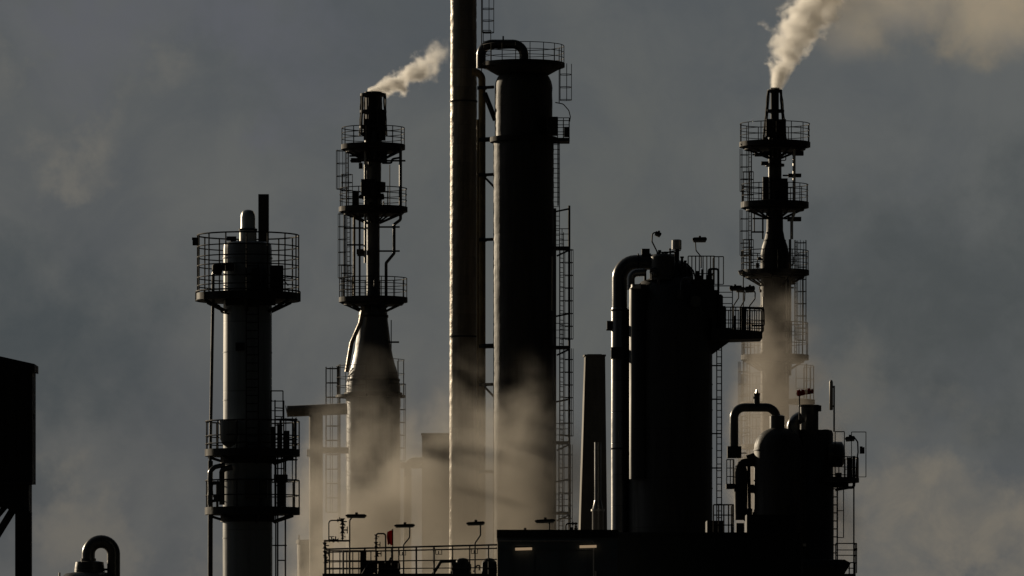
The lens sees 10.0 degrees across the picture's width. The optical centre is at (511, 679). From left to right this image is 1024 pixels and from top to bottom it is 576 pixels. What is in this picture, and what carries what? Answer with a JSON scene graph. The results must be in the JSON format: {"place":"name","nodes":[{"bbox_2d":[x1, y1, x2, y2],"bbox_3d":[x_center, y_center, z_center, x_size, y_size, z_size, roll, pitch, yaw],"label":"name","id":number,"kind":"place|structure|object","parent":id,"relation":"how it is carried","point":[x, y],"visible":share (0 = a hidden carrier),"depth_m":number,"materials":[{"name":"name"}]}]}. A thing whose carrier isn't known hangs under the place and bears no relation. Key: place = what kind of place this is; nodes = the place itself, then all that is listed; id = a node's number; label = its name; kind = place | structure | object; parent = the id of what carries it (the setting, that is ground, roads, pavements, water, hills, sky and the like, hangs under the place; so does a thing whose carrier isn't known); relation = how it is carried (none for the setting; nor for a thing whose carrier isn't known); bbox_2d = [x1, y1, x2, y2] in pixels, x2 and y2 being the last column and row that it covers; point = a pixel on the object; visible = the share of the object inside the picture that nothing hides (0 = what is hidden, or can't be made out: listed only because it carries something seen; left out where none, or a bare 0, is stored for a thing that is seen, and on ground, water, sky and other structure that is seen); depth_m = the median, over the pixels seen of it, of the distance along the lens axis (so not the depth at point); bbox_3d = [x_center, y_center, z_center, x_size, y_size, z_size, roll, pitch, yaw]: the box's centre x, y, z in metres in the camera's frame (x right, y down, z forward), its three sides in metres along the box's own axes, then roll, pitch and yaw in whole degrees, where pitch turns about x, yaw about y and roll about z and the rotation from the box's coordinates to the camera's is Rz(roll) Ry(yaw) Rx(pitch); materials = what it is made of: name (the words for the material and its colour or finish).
{"place":"outdoors","nodes":[
{"label":"outdoors","id":0,"kind":"place"},
{"bbox_2d":[192,194,300,575],"bbox_3d":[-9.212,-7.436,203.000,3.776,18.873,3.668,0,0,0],"label":"absorber tower","id":1,"kind":"structure","parent":0,"point":[250,295],"depth_m":202.21,"materials":[{"name":"metal"}]},
{"bbox_2d":[296,535,333,575],"bbox_3d":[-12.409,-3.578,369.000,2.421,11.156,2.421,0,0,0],"label":"storage tank","id":2,"kind":"object","parent":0,"point":[302,557],"visible":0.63,"depth_m":368.17,"materials":[{"name":"metal"}]},
{"bbox_2d":[322,517,496,575],"bbox_3d":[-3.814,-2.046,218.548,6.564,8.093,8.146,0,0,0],"label":"pipe deck","id":3,"kind":"structure","parent":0,"point":[364,567],"depth_m":218.91,"materials":[{"name":"metal"}]},
{"bbox_2d":[346,512,366,549],"bbox_3d":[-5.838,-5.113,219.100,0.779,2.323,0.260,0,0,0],"label":"platform lamp","id":4,"kind":"object","parent":3,"relation":"on","point":[355,515],"visible":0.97,"depth_m":218.99,"materials":[{"name":"metal"}]},
{"bbox_2d":[365,560,374,573],"bbox_3d":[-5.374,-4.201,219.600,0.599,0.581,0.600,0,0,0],"label":"pump motor","id":5,"kind":"object","parent":3,"relation":"on","point":[370,571],"visible":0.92,"depth_m":219.34,"materials":[{"name":"metal"}]},
{"bbox_2d":[378,557,399,573],"bbox_3d":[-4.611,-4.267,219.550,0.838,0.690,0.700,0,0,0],"label":"pump motor","id":6,"kind":"object","parent":3,"relation":"on","point":[388,565],"visible":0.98,"depth_m":219.20,"materials":[{"name":"metal"}]},
{"bbox_2d":[387,529,392,573],"bbox_3d":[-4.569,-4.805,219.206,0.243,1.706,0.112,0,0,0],"label":"flag","id":7,"kind":"object","parent":3,"relation":"on","point":[390,537],"visible":0.99,"depth_m":219.18,"materials":[{"name":"fabric"}]},
{"bbox_2d":[394,522,414,573],"bbox_3d":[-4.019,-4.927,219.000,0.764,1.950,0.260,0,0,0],"label":"platform lamp","id":8,"kind":"object","parent":3,"relation":"on","point":[405,525],"visible":0.98,"depth_m":218.88,"materials":[{"name":"metal"}]},
{"bbox_2d":[450,558,470,573],"bbox_3d":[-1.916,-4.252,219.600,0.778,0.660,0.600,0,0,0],"label":"pump motor","id":9,"kind":"object","parent":3,"relation":"on","point":[463,563],"visible":0.83,"depth_m":219.36,"materials":[{"name":"metal"}]},
{"bbox_2d":[466,520,484,573],"bbox_3d":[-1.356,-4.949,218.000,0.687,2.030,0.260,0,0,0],"label":"platform lamp","id":10,"kind":"object","parent":3,"relation":"on","point":[475,523],"visible":0.96,"depth_m":217.97,"materials":[{"name":"metal"}]},
{"bbox_2d":[481,558,496,573],"bbox_3d":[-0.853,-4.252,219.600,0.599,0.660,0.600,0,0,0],"label":"pump motor","id":11,"kind":"object","parent":3,"relation":"on","point":[492,563],"visible":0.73,"depth_m":219.35,"materials":[{"name":"metal"}]},
{"bbox_2d":[421,433,449,573],"bbox_3d":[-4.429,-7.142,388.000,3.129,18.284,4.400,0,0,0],"label":"furnace house","id":12,"kind":"structure","parent":0,"point":[435,490],"depth_m":386.00,"materials":[{"name":"concrete"}]},
{"bbox_2d":[400,457,423,573],"bbox_3d":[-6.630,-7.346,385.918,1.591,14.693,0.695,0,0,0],"label":"standpipe","id":13,"kind":"object","parent":12,"relation":"attached to","point":[408,465],"visible":0.89,"depth_m":385.78,"materials":[{"name":"metal"}]},
{"bbox_2d":[0,0,1023,575],"label":"sky","id":14,"kind":"structure","parent":0,"point":[131,131],"materials":[{"name":"grey"}]},
{"bbox_2d":[618,504,800,575],"bbox_3d":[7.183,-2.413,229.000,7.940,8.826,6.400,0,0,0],"label":"pump house","id":15,"kind":"structure","parent":0,"point":[765,545],"depth_m":226.00,"materials":[{"name":"metal"}]},
{"label":"ground","id":16,"kind":"structure","parent":0,"visible":0},
{"bbox_2d":[0,356,37,575],"bbox_3d":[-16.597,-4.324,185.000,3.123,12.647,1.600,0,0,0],"label":"elevated bin","id":17,"kind":"object","parent":16,"relation":"on","point":[17,429],"visible":1,"depth_m":184.30,"materials":[{"name":"metal"}]},
{"bbox_2d":[59,535,119,575],"bbox_3d":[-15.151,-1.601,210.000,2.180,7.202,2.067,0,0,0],"label":"gooseneck vent","id":18,"kind":"object","parent":16,"relation":"on","point":[88,564],"visible":1,"depth_m":209.77,"materials":[{"name":"metal"}]},
{"bbox_2d":[285,403,348,575],"bbox_3d":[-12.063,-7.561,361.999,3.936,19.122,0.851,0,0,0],"label":"exhaust duct","id":19,"kind":"object","parent":16,"relation":"on","point":[316,450],"visible":1,"depth_m":361.68,"materials":[{"name":"metal"}]},
{"bbox_2d":[325,91,407,573],"bbox_3d":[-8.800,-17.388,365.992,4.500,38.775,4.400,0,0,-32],"label":"process stack","id":20,"kind":"object","parent":16,"relation":"on","point":[372,395],"visible":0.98,"depth_m":364.96,"materials":[{"name":"metal"}]},
{"bbox_2d":[449,0,493,573],"bbox_3d":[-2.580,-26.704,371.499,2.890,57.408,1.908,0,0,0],"label":"chimney","id":21,"kind":"object","parent":16,"relation":"on","point":[462,336],"visible":0.94,"depth_m":370.74,"materials":[{"name":"metal"}]},
{"bbox_2d":[472,68,494,573],"bbox_3d":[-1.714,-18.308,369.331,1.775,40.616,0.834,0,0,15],"label":"riser pipe","id":22,"kind":"object","parent":16,"relation":"on","point":[482,139],"visible":1,"depth_m":369.27,"materials":[{"name":"metal"}]},
{"bbox_2d":[477,36,572,575],"bbox_3d":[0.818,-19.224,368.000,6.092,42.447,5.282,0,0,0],"label":"distillation column","id":23,"kind":"structure","parent":16,"relation":"on","point":[524,140],"depth_m":366.45,"materials":[{"name":"metal"}]},
{"bbox_2d":[497,527,617,575],"bbox_3d":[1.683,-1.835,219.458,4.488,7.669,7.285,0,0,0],"label":"control building","id":24,"kind":"structure","parent":16,"relation":"on","point":[556,553],"depth_m":216.00,"materials":[{"name":"metal"}]},
{"bbox_2d":[515,546,532,549],"bbox_3d":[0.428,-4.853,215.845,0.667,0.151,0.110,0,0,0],"label":"strip lamp","id":25,"kind":"object","parent":24,"relation":"attached to","point":[529,548],"visible":1,"depth_m":215.79,"materials":[{"name":"metal"}]},
{"bbox_2d":[535,517,554,529],"bbox_3d":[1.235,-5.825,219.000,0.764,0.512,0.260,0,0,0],"label":"platform lamp","id":26,"kind":"object","parent":24,"relation":"on","point":[546,520],"visible":0.88,"depth_m":218.87,"materials":[{"name":"metal"}]},
{"bbox_2d":[565,522,577,529],"bbox_3d":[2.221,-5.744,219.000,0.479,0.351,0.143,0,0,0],"label":"vent pipe","id":27,"kind":"object","parent":24,"relation":"on","point":[575,526],"visible":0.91,"depth_m":218.97,"materials":[{"name":"metal"}]},
{"bbox_2d":[579,544,596,547],"bbox_3d":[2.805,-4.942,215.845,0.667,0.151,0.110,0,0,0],"label":"strip lamp","id":28,"kind":"object","parent":24,"relation":"attached to","point":[587,545],"visible":1,"depth_m":215.79,"materials":[{"name":"metal"}]},
{"bbox_2d":[578,354,606,529],"bbox_3d":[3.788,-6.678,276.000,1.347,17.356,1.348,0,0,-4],"label":"square chimney","id":29,"kind":"object","parent":16,"relation":"on","point":[594,411],"visible":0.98,"depth_m":275.47,"materials":[{"name":"metal"}]},
{"bbox_2d":[591,442,603,529],"bbox_3d":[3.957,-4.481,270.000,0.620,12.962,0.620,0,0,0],"label":"exhaust pipe","id":30,"kind":"object","parent":16,"relation":"on","point":[597,509],"visible":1,"depth_m":269.85,"materials":[{"name":"metal"}]},
{"bbox_2d":[606,239,764,531],"bbox_3d":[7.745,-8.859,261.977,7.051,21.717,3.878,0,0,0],"label":"regenerator vessel","id":31,"kind":"object","parent":16,"relation":"on","point":[671,333],"visible":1,"depth_m":260.48,"materials":[{"name":"metal"}]},
{"bbox_2d":[651,231,660,253],"bbox_3d":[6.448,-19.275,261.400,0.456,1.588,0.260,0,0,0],"label":"platform lamp","id":32,"kind":"object","parent":31,"relation":"attached to","point":[657,233],"visible":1,"depth_m":261.37,"materials":[{"name":"metal"}]},
{"bbox_2d":[692,236,706,267],"bbox_3d":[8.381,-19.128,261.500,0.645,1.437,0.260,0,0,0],"label":"platform lamp","id":33,"kind":"object","parent":31,"relation":"on","point":[699,239],"visible":1,"depth_m":261.38,"materials":[{"name":"metal"}]},
{"bbox_2d":[729,284,740,315],"bbox_3d":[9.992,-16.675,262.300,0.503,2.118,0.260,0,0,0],"label":"platform lamp","id":34,"kind":"object","parent":31,"relation":"on","point":[737,288],"visible":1,"depth_m":262.19,"materials":[{"name":"metal"}]},
{"bbox_2d":[736,285,744,327],"bbox_3d":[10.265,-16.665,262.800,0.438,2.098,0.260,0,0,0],"label":"platform lamp","id":35,"kind":"object","parent":31,"relation":"on","point":[742,290],"visible":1,"depth_m":262.78,"materials":[{"name":"metal"}]},
{"bbox_2d":[744,285,755,329],"bbox_3d":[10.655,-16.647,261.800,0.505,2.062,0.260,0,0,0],"label":"platform lamp","id":36,"kind":"object","parent":31,"relation":"on","point":[749,289],"visible":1,"depth_m":261.75,"materials":[{"name":"metal"}]},
{"bbox_2d":[726,390,803,575],"bbox_3d":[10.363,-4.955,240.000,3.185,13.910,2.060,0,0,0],"label":"domed vessel","id":37,"kind":"object","parent":16,"relation":"on","point":[775,459],"visible":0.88,"depth_m":239.45,"materials":[{"name":"metal"}]},
{"bbox_2d":[738,88,814,508],"bbox_3d":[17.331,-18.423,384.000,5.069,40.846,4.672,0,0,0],"label":"process stack","id":38,"kind":"object","parent":16,"relation":"on","point":[777,275],"visible":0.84,"depth_m":383.29,"materials":[{"name":"metal"}]},
{"bbox_2d":[787,404,864,575],"bbox_3d":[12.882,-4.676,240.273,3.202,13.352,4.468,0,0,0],"label":"capped vessel","id":39,"kind":"object","parent":16,"relation":"on","point":[823,454],"visible":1,"depth_m":240.24,"materials":[{"name":"metal"}]},
{"bbox_2d":[796,388,813,430],"bbox_3d":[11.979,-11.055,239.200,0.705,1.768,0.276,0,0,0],"label":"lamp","id":40,"kind":"object","parent":39,"relation":"on","point":[799,393],"visible":1,"depth_m":239.12,"materials":[{"name":"metal"}]},
{"bbox_2d":[829,380,834,431],"bbox_3d":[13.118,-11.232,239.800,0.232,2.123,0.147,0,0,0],"label":"antenna","id":41,"kind":"object","parent":39,"relation":"attached to","point":[831,397],"visible":1,"depth_m":239.77,"materials":[{"name":"metal"}]},
{"bbox_2d":[845,435,858,476],"bbox_3d":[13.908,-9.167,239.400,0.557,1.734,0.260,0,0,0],"label":"platform lamp","id":42,"kind":"object","parent":39,"relation":"on","point":[848,439],"visible":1,"depth_m":239.37,"materials":[{"name":"metal"}]}
]}

